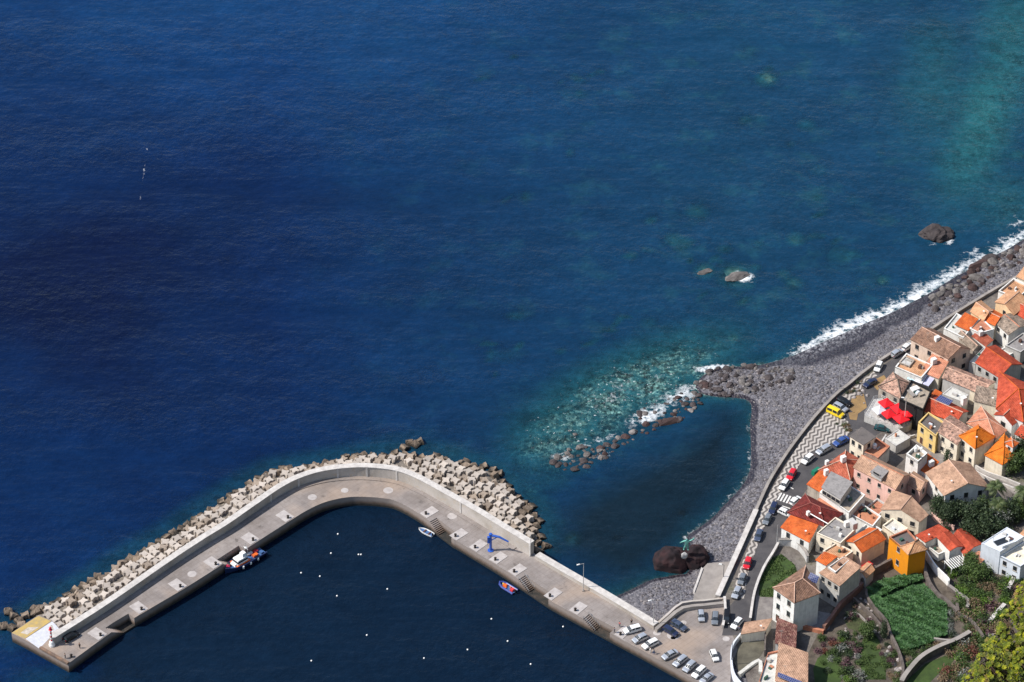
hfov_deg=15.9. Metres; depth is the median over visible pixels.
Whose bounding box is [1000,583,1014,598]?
shrub
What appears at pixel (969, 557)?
tree
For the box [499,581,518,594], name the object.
inflatable boat
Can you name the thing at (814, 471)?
recycling bin
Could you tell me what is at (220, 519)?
armour block
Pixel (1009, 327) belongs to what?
house
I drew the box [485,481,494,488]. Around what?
armour block
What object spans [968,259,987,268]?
rock
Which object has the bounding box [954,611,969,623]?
shrub
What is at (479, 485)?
armour block
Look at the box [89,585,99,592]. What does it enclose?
armour block
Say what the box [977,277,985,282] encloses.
boulder
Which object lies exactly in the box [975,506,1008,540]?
tree
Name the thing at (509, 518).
armour block
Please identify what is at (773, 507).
parked car
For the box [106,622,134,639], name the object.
harbour steps
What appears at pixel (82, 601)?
armour block
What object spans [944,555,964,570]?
pergola
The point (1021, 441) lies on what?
tree
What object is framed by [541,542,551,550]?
armour block
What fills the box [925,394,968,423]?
house
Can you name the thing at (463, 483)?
armour block
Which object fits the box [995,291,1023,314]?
house
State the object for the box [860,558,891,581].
garden wall
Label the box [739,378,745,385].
boulder
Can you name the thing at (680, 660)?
parked car
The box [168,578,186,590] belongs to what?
mooring pad
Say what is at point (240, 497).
armour block
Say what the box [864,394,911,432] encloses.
cafe terrace
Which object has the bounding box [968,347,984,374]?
shed building
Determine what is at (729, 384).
boulder
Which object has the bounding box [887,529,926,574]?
tower house
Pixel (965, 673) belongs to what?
shrub
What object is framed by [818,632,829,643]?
shrub
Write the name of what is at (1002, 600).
shrub
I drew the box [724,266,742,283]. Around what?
rock
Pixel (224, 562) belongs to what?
harbour steps
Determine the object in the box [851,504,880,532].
house
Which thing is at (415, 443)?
armour block
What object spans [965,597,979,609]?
shrub
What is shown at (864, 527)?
house
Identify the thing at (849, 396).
promenade
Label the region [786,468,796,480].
parked car
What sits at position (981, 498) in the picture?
tree
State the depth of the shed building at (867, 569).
922.90 m
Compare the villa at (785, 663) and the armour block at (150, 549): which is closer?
the villa at (785, 663)
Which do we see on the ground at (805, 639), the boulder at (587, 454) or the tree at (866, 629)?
the tree at (866, 629)
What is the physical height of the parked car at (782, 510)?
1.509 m
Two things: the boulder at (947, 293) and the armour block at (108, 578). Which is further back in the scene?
the boulder at (947, 293)
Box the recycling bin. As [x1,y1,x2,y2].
[811,466,819,475]
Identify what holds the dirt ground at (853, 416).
on the road
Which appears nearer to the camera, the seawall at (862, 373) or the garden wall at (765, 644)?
the garden wall at (765, 644)
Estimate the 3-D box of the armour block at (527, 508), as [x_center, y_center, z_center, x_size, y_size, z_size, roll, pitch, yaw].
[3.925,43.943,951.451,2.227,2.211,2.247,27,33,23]
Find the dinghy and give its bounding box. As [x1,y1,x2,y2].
[419,527,434,537]
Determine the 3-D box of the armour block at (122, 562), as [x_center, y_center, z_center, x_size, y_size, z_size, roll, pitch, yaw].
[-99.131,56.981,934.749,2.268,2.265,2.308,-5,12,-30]
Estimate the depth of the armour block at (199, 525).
944.32 m
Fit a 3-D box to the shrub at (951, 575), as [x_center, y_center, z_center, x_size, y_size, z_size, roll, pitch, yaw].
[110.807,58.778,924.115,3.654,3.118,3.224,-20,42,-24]
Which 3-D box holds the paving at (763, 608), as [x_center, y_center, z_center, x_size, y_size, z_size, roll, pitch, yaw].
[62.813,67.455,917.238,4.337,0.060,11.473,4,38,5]
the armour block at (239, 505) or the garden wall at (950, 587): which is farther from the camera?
the armour block at (239, 505)
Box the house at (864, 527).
[854,524,881,534]
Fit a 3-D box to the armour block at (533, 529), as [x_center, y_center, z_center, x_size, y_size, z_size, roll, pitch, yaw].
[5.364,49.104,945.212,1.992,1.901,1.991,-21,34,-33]
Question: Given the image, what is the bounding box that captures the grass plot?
[759,555,796,596]
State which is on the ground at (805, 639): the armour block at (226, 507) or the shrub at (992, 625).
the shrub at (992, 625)
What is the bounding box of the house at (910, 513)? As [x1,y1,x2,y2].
[880,490,928,537]
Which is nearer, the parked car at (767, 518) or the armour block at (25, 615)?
the armour block at (25, 615)
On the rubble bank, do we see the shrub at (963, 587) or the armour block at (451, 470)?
the armour block at (451, 470)
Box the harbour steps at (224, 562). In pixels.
[218,554,237,572]
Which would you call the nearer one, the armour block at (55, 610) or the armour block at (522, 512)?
the armour block at (55, 610)
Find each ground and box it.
[721,289,1023,681]
[848,412,857,419]
[850,394,866,412]
[873,375,885,389]
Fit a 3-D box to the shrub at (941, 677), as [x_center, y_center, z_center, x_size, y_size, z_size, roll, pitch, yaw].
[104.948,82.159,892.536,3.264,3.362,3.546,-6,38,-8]
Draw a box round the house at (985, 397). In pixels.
[973,385,996,417]
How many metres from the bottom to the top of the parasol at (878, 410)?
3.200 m
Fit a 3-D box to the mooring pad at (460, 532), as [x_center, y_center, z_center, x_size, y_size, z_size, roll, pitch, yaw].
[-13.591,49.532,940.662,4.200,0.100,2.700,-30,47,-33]
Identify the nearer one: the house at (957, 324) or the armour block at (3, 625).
the armour block at (3, 625)
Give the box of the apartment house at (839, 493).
[817,471,864,520]
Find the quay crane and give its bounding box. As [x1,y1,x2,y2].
[487,533,508,551]
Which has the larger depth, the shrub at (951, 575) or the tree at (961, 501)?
the tree at (961, 501)
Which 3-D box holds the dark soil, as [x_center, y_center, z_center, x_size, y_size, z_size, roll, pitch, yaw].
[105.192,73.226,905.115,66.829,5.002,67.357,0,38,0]
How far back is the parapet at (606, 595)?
921.86 m
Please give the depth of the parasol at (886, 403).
975.73 m
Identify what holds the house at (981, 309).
on the ground at (805, 639)
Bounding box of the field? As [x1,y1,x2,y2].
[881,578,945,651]
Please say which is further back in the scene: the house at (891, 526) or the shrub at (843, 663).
the house at (891, 526)
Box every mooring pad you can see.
[87,627,106,639]
[129,601,147,613]
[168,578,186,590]
[203,556,221,568]
[240,532,258,543]
[276,510,293,521]
[420,506,438,517]
[449,528,467,539]
[469,539,487,551]
[489,551,507,563]
[508,563,526,575]
[544,588,562,600]
[569,601,586,614]
[614,625,626,638]
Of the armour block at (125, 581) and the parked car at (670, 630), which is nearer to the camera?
the parked car at (670, 630)
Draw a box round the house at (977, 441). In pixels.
[959,424,995,466]
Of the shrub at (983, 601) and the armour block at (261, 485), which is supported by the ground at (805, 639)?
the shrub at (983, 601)
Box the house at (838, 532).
[815,517,857,553]
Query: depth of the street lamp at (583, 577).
920.34 m
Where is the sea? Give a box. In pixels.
[0,0,1023,681]
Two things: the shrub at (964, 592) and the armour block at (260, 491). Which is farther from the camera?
the armour block at (260, 491)
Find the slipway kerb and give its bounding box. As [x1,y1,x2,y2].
[693,567,702,592]
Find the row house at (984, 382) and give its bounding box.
[969,376,995,404]
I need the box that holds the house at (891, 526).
[882,518,907,542]
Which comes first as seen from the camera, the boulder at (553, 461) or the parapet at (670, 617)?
the parapet at (670, 617)
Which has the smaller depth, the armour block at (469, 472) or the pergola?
the pergola
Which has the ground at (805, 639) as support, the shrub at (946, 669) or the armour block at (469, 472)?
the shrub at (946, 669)
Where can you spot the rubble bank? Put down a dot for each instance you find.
(399, 463)
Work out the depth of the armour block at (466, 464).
964.41 m
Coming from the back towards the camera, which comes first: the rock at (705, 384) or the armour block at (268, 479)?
the rock at (705, 384)
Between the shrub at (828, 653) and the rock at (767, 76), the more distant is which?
the rock at (767, 76)
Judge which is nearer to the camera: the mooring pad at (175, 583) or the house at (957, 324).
the mooring pad at (175, 583)
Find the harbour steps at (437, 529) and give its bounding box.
[430,519,451,546]
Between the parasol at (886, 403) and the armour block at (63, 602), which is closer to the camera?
the armour block at (63, 602)
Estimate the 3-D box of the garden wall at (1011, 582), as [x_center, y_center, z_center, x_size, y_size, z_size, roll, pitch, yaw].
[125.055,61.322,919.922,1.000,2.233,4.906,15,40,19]
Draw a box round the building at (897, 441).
[885,429,910,454]
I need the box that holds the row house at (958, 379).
[942,365,978,402]
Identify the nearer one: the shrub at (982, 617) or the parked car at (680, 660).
the parked car at (680, 660)
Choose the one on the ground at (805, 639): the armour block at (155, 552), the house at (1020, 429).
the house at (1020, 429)
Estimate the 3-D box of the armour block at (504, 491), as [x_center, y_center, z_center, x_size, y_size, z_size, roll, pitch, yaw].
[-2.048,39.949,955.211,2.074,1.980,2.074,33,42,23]
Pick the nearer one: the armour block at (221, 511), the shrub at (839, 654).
the shrub at (839, 654)
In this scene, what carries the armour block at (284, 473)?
on the rubble bank
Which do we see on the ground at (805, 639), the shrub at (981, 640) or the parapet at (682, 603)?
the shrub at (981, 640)
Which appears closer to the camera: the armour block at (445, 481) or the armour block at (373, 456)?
the armour block at (445, 481)
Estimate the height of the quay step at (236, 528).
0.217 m
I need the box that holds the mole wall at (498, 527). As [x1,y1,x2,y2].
[49,463,533,644]
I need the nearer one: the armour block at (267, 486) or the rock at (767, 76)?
the armour block at (267, 486)
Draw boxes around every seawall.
[715,509,757,597]
[755,275,1016,508]
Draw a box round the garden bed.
[844,616,863,630]
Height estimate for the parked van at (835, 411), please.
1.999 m
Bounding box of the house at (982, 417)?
[966,405,1007,444]
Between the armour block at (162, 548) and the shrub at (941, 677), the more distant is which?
the armour block at (162, 548)
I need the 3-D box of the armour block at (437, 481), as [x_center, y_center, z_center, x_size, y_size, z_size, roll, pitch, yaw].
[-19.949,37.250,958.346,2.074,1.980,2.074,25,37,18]
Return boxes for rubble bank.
[36,455,538,624]
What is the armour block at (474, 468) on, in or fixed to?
on the rubble bank
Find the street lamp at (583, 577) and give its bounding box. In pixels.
[577,563,583,591]
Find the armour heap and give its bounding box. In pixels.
[28,449,546,611]
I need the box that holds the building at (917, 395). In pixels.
[899,379,931,429]
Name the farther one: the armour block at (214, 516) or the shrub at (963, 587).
the armour block at (214, 516)
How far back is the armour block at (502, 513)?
947.13 m
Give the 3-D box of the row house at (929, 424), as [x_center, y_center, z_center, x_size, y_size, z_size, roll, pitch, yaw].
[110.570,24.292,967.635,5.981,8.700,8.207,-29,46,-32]
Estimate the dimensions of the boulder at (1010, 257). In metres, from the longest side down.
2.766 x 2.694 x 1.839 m
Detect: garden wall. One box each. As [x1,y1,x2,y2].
[730,633,740,681]
[737,659,762,677]
[749,542,778,621]
[764,632,765,656]
[778,538,808,562]
[803,625,823,633]
[822,581,863,631]
[844,612,868,623]
[853,597,881,628]
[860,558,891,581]
[865,588,903,675]
[881,434,914,441]
[900,630,971,681]
[923,559,958,615]
[925,551,949,584]
[931,513,954,530]
[933,637,948,642]
[947,584,969,608]
[955,603,984,638]
[974,464,1019,485]
[975,469,1016,490]
[988,603,1005,624]
[1007,577,1014,589]
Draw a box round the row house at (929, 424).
[917,412,942,453]
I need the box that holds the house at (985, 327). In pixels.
[969,319,993,344]
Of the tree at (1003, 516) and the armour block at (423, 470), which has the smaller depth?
the tree at (1003, 516)
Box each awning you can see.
[914,375,927,386]
[922,376,933,386]
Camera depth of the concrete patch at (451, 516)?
946.26 m
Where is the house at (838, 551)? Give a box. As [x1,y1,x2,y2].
[823,544,852,560]
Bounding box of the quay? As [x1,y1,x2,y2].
[12,480,736,681]
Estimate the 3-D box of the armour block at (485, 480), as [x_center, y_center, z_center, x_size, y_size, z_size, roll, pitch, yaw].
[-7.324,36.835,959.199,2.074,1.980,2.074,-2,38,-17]
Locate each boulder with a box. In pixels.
[549,459,557,464]
[554,454,561,461]
[570,466,578,471]
[571,433,578,437]
[576,444,584,449]
[579,458,587,463]
[583,451,590,456]
[611,443,619,448]
[620,434,630,438]
[629,429,637,434]
[642,421,649,426]
[714,387,722,391]
[722,365,731,371]
[726,382,733,387]
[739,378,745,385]
[745,364,754,369]
[752,385,758,391]
[764,374,773,380]
[786,375,794,380]
[928,293,939,300]
[932,305,938,311]
[935,290,944,296]
[944,290,951,296]
[952,288,960,293]
[954,293,962,298]
[967,268,975,273]
[967,283,977,291]
[969,273,980,280]
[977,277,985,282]
[981,262,989,267]
[987,257,997,264]
[1006,254,1015,260]
[1014,245,1020,251]
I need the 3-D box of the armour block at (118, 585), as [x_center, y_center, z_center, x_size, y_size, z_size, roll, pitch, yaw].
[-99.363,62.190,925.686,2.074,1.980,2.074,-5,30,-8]
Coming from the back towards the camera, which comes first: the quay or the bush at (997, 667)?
the quay
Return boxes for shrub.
[813,647,822,654]
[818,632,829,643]
[826,650,834,655]
[832,650,842,657]
[832,657,840,664]
[835,641,848,651]
[836,665,850,676]
[838,630,852,641]
[839,658,852,667]
[840,664,857,675]
[841,647,852,655]
[843,675,852,681]
[844,651,853,658]
[847,673,861,681]
[852,639,866,651]
[853,668,864,677]
[856,671,866,681]
[879,657,889,665]
[884,650,897,659]
[901,647,909,657]
[909,648,918,656]
[936,671,948,681]
[937,667,955,681]
[938,663,952,675]
[945,648,954,659]
[946,565,959,575]
[946,568,957,578]
[949,628,956,638]
[949,661,960,670]
[950,640,958,649]
[952,597,962,607]
[952,651,963,660]
[952,652,970,661]
[953,561,959,572]
[953,587,970,600]
[954,565,969,575]
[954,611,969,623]
[954,671,966,681]
[955,575,968,584]
[955,583,966,591]
[955,642,965,652]
[955,643,970,655]
[955,660,968,669]
[957,638,970,646]
[959,597,971,608]
[959,668,970,680]
[960,621,973,631]
[962,582,976,591]
[964,610,975,623]
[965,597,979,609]
[966,637,977,646]
[967,644,978,652]
[967,650,980,661]
[969,586,982,598]
[972,605,985,616]
[973,622,986,631]
[973,632,985,644]
[974,588,987,600]
[974,644,985,654]
[975,611,987,621]
[976,593,991,607]
[977,635,986,644]
[981,581,994,591]
[981,616,997,627]
[982,578,992,590]
[983,599,998,611]
[984,628,993,634]
[985,591,994,597]
[986,575,998,588]
[987,597,998,610]
[987,619,998,631]
[992,605,1007,619]
[996,581,1010,592]
[998,596,1008,602]
[998,617,1011,628]
[999,590,1012,599]
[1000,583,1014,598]
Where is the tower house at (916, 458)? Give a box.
[905,444,927,474]
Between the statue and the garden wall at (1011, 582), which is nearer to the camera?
the garden wall at (1011, 582)
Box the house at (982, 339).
[972,329,992,349]
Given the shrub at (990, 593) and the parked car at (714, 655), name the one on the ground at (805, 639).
the shrub at (990, 593)
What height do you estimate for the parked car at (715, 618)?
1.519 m
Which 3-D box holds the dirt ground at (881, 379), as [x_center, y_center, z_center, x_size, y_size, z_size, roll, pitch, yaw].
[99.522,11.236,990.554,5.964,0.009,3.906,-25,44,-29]
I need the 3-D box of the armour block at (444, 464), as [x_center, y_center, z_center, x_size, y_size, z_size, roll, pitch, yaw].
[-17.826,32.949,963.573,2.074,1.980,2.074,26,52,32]
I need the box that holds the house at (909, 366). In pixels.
[895,353,931,385]
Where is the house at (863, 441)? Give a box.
[849,427,889,462]
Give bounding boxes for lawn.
[813,653,844,681]
[859,634,885,679]
[906,655,954,681]
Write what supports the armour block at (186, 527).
on the rubble bank
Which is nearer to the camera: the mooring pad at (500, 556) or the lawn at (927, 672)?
the lawn at (927, 672)
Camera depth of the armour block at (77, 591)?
925.33 m
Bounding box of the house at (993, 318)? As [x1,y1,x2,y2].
[985,309,1002,340]
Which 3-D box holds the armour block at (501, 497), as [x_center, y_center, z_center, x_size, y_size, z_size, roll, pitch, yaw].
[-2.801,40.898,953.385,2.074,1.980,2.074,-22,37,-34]
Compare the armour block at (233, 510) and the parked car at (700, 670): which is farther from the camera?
the armour block at (233, 510)
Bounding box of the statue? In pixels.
[680,538,694,558]
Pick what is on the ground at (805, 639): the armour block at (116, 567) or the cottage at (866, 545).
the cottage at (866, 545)
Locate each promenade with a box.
[734,412,849,597]
[843,372,876,399]
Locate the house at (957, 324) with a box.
[943,312,977,341]
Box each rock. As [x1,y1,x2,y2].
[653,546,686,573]
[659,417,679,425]
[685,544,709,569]
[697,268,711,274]
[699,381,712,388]
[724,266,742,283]
[724,271,750,281]
[761,73,774,83]
[878,278,886,283]
[918,223,954,242]
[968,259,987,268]
[982,253,1000,259]
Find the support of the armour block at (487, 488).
on the rubble bank
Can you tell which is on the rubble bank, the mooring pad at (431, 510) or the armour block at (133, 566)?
the armour block at (133, 566)
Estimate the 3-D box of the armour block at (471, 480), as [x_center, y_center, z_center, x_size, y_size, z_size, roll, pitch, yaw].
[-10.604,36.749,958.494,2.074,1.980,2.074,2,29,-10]
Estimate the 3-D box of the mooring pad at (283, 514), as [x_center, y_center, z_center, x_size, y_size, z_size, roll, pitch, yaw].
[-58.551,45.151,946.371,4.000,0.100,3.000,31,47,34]
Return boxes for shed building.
[740,618,772,641]
[775,617,796,650]
[859,562,874,587]
[867,498,884,514]
[942,386,967,409]
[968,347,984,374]
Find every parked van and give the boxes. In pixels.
[722,609,729,624]
[826,405,844,418]
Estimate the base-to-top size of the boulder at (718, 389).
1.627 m
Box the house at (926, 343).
[910,327,969,369]
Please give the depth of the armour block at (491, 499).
951.93 m
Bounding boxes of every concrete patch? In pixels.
[187,571,196,576]
[308,494,316,499]
[341,488,348,492]
[383,487,392,492]
[447,513,456,518]
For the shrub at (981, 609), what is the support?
on the ground at (805, 639)
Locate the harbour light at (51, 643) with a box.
[48,627,54,647]
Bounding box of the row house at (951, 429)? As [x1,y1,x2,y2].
[937,415,970,460]
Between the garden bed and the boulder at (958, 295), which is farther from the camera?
the boulder at (958, 295)
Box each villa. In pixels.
[759,642,807,681]
[925,459,986,504]
[980,527,1023,580]
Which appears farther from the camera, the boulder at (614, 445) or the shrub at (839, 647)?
the boulder at (614, 445)
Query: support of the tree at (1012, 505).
on the ground at (805, 639)
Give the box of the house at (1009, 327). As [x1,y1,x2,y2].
[995,313,1023,346]
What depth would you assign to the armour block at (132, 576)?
928.35 m
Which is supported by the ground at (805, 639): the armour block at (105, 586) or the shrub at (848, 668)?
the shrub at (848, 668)
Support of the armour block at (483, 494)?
on the rubble bank
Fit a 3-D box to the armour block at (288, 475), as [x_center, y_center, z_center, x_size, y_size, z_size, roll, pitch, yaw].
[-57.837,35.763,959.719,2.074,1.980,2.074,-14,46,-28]
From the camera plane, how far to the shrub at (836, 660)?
900.62 m
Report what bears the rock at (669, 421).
in the sea
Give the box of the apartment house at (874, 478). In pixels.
[853,454,928,502]
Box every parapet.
[39,646,68,664]
[535,552,657,628]
[654,601,723,632]
[658,597,723,623]
[722,596,726,628]
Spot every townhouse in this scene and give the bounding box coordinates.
[772,565,820,631]
[787,493,843,531]
[819,556,861,606]
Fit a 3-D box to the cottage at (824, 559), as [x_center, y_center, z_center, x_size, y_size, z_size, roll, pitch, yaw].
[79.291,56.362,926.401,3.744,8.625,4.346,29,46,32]
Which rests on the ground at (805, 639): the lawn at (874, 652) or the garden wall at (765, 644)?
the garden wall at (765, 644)
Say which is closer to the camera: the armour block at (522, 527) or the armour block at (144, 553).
the armour block at (144, 553)
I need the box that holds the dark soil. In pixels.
[808,559,1023,681]
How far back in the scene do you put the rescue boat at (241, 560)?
934.20 m
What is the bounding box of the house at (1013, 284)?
[998,278,1023,298]
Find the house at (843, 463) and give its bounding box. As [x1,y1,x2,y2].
[818,450,858,486]
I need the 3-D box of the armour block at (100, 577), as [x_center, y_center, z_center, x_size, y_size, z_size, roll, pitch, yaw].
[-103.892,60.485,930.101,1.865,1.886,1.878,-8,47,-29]
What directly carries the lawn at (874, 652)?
on the dark soil
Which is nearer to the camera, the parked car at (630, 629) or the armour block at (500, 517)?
the parked car at (630, 629)
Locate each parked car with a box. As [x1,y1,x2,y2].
[62,630,79,642]
[622,623,641,634]
[631,632,648,643]
[641,637,658,649]
[661,649,678,660]
[662,624,678,637]
[670,618,687,631]
[672,654,687,667]
[682,659,696,672]
[691,664,706,678]
[697,609,705,621]
[699,672,713,681]
[709,649,718,661]
[711,611,718,624]
[730,617,743,629]
[731,586,741,599]
[737,573,746,585]
[743,556,752,569]
[754,529,763,541]
[762,513,771,525]
[768,501,777,514]
[777,507,788,517]
[778,478,789,490]
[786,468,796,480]
[789,496,801,505]
[800,452,814,464]
[815,443,831,455]
[832,435,849,446]
[833,401,848,412]
[836,395,852,406]
[862,377,877,387]
[874,360,883,372]
[874,424,889,432]
[890,349,903,357]
[901,343,910,351]
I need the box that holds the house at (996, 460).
[984,432,1021,476]
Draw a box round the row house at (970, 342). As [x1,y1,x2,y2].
[958,330,980,360]
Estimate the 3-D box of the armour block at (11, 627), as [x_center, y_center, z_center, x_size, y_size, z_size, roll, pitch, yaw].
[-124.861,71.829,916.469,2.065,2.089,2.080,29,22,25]
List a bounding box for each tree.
[858,620,877,638]
[879,618,888,638]
[928,493,947,517]
[935,500,961,527]
[943,448,951,460]
[950,496,965,518]
[957,496,990,526]
[958,519,984,538]
[958,550,980,575]
[964,560,990,582]
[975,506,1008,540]
[977,494,996,514]
[983,479,1006,497]
[987,496,1009,517]
[991,506,1014,524]
[997,496,1023,524]
[1003,445,1023,477]
[1008,494,1023,519]
[1012,431,1023,452]
[1012,485,1023,516]
[1012,503,1022,524]
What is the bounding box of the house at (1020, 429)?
[1014,424,1023,440]
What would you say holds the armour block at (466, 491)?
on the rubble bank
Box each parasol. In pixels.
[872,405,885,417]
[878,398,894,409]
[881,409,896,421]
[890,403,901,414]
[892,413,909,425]
[900,411,912,417]
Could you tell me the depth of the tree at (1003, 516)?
935.70 m
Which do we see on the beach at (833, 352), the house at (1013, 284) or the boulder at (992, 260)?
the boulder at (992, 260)
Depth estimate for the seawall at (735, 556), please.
933.08 m
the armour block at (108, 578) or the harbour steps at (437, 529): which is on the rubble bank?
the armour block at (108, 578)
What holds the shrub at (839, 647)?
on the ground at (805, 639)
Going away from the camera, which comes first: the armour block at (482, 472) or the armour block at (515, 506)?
the armour block at (515, 506)
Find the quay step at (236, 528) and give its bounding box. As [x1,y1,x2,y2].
[61,476,515,643]
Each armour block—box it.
[0,622,7,629]
[3,607,11,615]
[6,623,16,632]
[9,611,18,620]
[13,616,23,624]
[17,621,24,628]
[21,611,29,619]
[29,609,35,617]
[32,607,41,615]
[40,602,49,609]
[43,611,53,618]
[44,605,52,613]
[50,607,60,615]
[50,616,59,622]
[51,601,61,608]
[55,611,65,621]
[55,621,64,627]
[61,597,68,605]
[62,615,72,623]
[63,606,74,615]
[65,596,76,607]
[70,611,80,618]
[74,589,83,594]
[75,592,85,600]
[77,606,87,614]
[78,597,88,606]
[82,589,91,598]
[83,584,90,591]
[85,601,93,609]
[87,592,98,602]
[89,579,96,586]
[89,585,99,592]
[96,580,104,587]
[97,575,104,579]
[99,590,109,599]
[102,582,110,591]
[103,574,113,582]
[108,587,116,595]
[109,569,120,579]
[111,564,119,571]
[114,582,121,590]
[117,560,127,567]
[118,565,127,572]
[121,577,130,585]
[122,568,132,577]
[125,553,133,561]
[129,562,139,572]
[129,573,137,580]
[133,555,141,562]
[135,566,145,575]
[136,557,146,565]
[139,550,148,558]
[142,561,152,570]
[144,553,154,561]
[146,545,156,552]
[149,549,159,556]
[150,557,160,564]
[153,543,159,549]
[156,552,166,559]
[159,544,167,552]
[161,538,168,544]
[164,548,174,555]
[166,539,176,548]
[172,534,181,541]
[172,542,182,550]
[178,538,188,545]
[181,531,188,537]
[183,524,189,530]
[184,533,194,541]
[188,526,196,534]
[191,519,198,526]
[194,521,204,528]
[194,529,203,536]
[197,514,204,520]
[201,517,211,525]
[201,525,210,531]
[204,511,211,517]
[208,522,217,527]
[210,512,218,521]
[211,506,218,512]
[215,507,225,516]
[215,516,224,523]
[222,503,231,511]
[224,496,232,504]
[229,507,238,514]
[230,498,239,506]
[231,492,238,498]
[235,501,245,509]
[236,493,245,500]
[238,488,246,494]
[249,485,259,492]
[249,492,258,500]
[252,478,261,485]
[255,488,264,495]
[258,481,266,488]
[259,473,268,481]
[263,483,272,491]
[264,476,273,484]
[268,469,276,477]
[275,468,281,475]
[277,476,284,482]
[280,469,289,476]
[283,464,292,470]
[285,472,293,478]
[290,467,299,474]
[297,465,306,472]
[309,463,316,468]
[336,458,343,463]
[349,454,358,460]
[355,458,362,462]
[363,457,371,462]
[368,453,377,460]
[373,458,382,463]
[378,454,386,461]
[383,459,391,464]
[388,454,396,462]
[397,452,405,460]
[399,444,409,450]
[404,457,413,465]
[406,439,412,445]
[406,453,415,459]
[410,439,419,448]
[410,463,419,470]
[413,457,422,466]
[416,437,424,444]
[419,467,427,474]
[421,461,430,470]
[422,455,432,463]
[425,470,434,476]
[429,464,436,473]
[432,458,441,467]
[432,478,440,484]
[433,472,441,481]
[437,467,447,476]
[439,460,449,468]
[442,477,449,485]
[446,473,453,479]
[447,466,454,473]
[450,476,460,484]
[451,462,458,468]
[454,468,463,477]
[454,485,462,492]
[458,480,467,489]
[459,474,468,481]
[461,462,470,468]
[461,488,471,497]
[464,468,473,476]
[464,484,474,489]
[467,477,475,485]
[467,498,475,503]
[469,494,477,499]
[470,465,479,471]
[471,471,480,481]
[472,487,481,496]
[474,502,482,508]
[475,481,484,490]
[476,498,484,504]
[477,469,486,476]
[478,490,488,500]
[479,477,488,483]
[482,501,492,510]
[483,486,491,492]
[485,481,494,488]
[486,496,495,503]
[489,471,499,478]
[489,488,499,497]
[489,511,496,516]
[490,478,498,485]
[490,506,499,512]
[493,485,502,490]
[493,500,503,507]
[496,493,506,501]
[496,514,504,521]
[497,510,505,516]
[499,483,506,488]
[500,488,509,496]
[500,504,509,513]
[504,498,511,506]
[505,515,514,521]
[506,487,514,495]
[507,494,516,503]
[507,508,517,516]
[510,502,520,510]
[511,517,521,525]
[511,523,518,529]
[514,499,524,507]
[515,514,526,522]
[517,509,526,515]
[518,524,526,531]
[522,504,532,513]
[523,521,532,529]
[524,530,534,538]
[526,514,533,522]
[528,526,537,533]
[534,546,543,553]
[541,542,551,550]
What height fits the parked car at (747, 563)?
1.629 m
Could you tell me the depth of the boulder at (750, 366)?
999.85 m
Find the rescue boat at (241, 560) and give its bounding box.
[225,543,266,573]
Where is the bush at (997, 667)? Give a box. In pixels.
[961,581,1023,681]
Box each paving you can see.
[12,616,49,637]
[21,627,37,633]
[26,622,58,647]
[734,639,763,671]
[754,595,772,620]
[813,611,829,630]
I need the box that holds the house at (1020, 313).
[1017,303,1023,319]
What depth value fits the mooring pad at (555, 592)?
922.41 m
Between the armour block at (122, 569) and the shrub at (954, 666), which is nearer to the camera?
the shrub at (954, 666)
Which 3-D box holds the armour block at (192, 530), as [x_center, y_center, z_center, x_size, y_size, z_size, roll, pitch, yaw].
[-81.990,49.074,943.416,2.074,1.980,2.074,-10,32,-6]
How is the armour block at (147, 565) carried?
on the rubble bank
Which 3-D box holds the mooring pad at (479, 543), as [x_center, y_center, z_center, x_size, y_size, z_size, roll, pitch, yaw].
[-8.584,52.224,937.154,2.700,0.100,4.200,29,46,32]
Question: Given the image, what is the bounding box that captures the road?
[722,348,911,634]
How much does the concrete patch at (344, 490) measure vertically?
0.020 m
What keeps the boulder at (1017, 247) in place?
on the beach at (833, 352)
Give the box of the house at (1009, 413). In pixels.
[994,370,1023,438]
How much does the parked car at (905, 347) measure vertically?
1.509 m
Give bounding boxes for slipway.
[693,561,729,599]
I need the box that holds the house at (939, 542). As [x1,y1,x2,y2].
[915,524,980,562]
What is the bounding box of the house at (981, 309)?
[970,300,993,321]
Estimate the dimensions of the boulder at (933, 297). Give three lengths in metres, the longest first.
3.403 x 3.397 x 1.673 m
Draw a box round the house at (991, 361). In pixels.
[975,345,1022,389]
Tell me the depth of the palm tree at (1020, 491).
935.68 m
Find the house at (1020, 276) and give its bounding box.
[1016,267,1023,281]
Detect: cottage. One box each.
[780,515,817,553]
[807,468,828,499]
[815,551,837,576]
[846,527,885,565]
[878,371,908,403]
[920,454,938,483]
[931,389,941,395]
[974,551,983,564]
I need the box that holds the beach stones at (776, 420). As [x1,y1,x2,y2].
[638,246,1023,620]
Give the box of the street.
[906,430,1020,493]
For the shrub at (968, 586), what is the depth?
919.30 m
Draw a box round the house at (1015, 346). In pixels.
[1005,333,1023,362]
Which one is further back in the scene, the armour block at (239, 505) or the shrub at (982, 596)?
the armour block at (239, 505)
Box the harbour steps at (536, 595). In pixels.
[519,577,547,607]
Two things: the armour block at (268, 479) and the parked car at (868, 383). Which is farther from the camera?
the parked car at (868, 383)
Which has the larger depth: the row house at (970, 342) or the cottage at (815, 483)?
the row house at (970, 342)
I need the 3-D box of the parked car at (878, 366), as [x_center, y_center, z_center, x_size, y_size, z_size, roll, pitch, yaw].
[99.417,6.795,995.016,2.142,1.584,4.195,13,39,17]
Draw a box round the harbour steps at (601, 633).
[583,615,609,641]
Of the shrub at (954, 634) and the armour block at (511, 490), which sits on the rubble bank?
the armour block at (511, 490)
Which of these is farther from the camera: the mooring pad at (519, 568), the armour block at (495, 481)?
the armour block at (495, 481)

